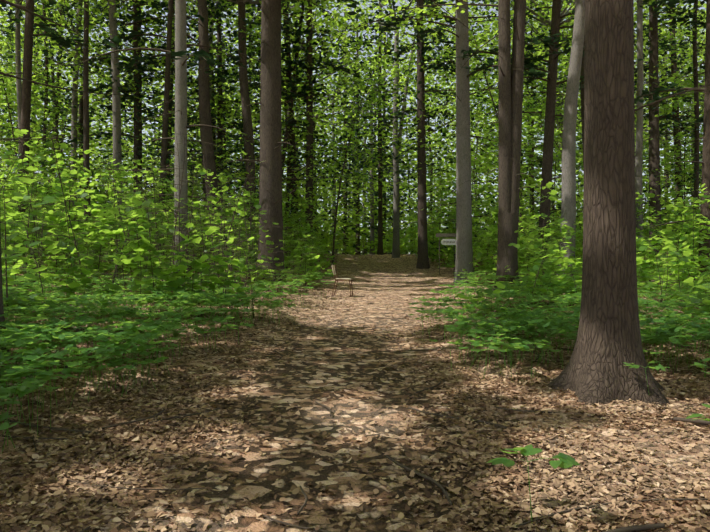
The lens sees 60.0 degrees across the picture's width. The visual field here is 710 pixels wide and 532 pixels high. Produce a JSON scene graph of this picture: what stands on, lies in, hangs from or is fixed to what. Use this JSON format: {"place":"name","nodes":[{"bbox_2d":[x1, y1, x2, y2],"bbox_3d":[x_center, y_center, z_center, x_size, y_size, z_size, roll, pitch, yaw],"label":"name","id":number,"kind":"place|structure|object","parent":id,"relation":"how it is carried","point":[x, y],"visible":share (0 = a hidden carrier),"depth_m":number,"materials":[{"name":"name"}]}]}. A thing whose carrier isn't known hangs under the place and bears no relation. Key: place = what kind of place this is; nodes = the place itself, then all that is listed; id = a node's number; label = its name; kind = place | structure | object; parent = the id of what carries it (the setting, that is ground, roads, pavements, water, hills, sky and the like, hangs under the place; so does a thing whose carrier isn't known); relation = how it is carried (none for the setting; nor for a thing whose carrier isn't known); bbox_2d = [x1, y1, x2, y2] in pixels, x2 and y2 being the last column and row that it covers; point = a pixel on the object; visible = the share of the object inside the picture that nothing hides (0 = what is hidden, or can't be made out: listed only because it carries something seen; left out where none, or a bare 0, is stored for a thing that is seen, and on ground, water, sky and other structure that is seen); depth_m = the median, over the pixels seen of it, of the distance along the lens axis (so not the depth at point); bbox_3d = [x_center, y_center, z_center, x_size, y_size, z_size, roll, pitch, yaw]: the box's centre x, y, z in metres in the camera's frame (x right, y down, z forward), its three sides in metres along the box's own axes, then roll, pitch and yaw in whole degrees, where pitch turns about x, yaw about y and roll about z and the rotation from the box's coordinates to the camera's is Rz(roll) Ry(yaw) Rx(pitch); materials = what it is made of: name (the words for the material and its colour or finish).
{"place":"outdoors","nodes":[
{"label":"outdoors","id":0,"kind":"place"},
{"bbox_2d":[0,0,706,255],"label":"sky","id":1,"kind":"structure","parent":0,"point":[397,4],"materials":[{"name":"white"}]},
{"bbox_2d":[0,254,709,531],"bbox_3d":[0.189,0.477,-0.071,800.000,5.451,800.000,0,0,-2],"label":"ground","id":2,"kind":"structure","parent":0,"point":[386,274],"depth_m":4.89,"materials":[{"name":"brown soil"}]},
{"bbox_2d":[331,265,352,296],"bbox_3d":[-0.331,0.386,16.099,0.522,0.825,0.422,0,0,6],"label":"chair","id":3,"kind":"object","parent":2,"relation":"on","point":[334,272],"visible":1,"depth_m":16.00,"materials":[{"name":"wood"}]},
{"bbox_2d":[0,0,709,405],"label":"trees","id":4,"kind":"object","parent":2,"relation":"on","point":[618,98],"visible":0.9,"depth_m":26.12,"materials":[{"name":"brown plant"}]},
{"bbox_2d":[0,3,709,329],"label":"shrubs","id":5,"kind":"object","parent":2,"relation":"on","point":[78,239],"visible":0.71,"depth_m":16.77,"materials":[{"name":"green plant"}]},
{"bbox_2d":[0,253,709,523],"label":"leafy plants","id":6,"kind":"object","parent":2,"relation":"on","point":[12,336],"visible":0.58,"depth_m":7.44,"materials":[{"name":"green plant"}]},
{"bbox_2d":[0,302,709,531],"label":"fallen branches","id":7,"kind":"object","parent":2,"relation":"on","point":[645,526],"visible":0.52,"depth_m":4.37,"materials":[{"name":"brown wood"}]},
{"bbox_2d":[0,281,709,531],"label":"fallen leaves","id":8,"kind":"object","parent":2,"relation":"on","point":[543,509],"visible":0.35,"depth_m":4.35,"materials":[{"name":"brown plant"}]},
{"bbox_2d":[436,233,455,274],"bbox_3d":[4.201,-0.452,26.080,1.550,1.860,0.065,0,0,-2],"label":"frame","id":9,"kind":"object","parent":2,"relation":"on","point":[439,235],"visible":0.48,"depth_m":26.04,"materials":[{"name":"brown wood"}]},
{"bbox_2d":[441,237,455,273],"bbox_3d":[3.845,-0.317,25.038,0.700,1.720,0.062,0,0,-2],"label":"sign","id":10,"kind":"object","parent":2,"relation":"on","point":[448,241],"visible":0.92,"depth_m":25.01,"materials":[{"name":"white wood"}]}
]}

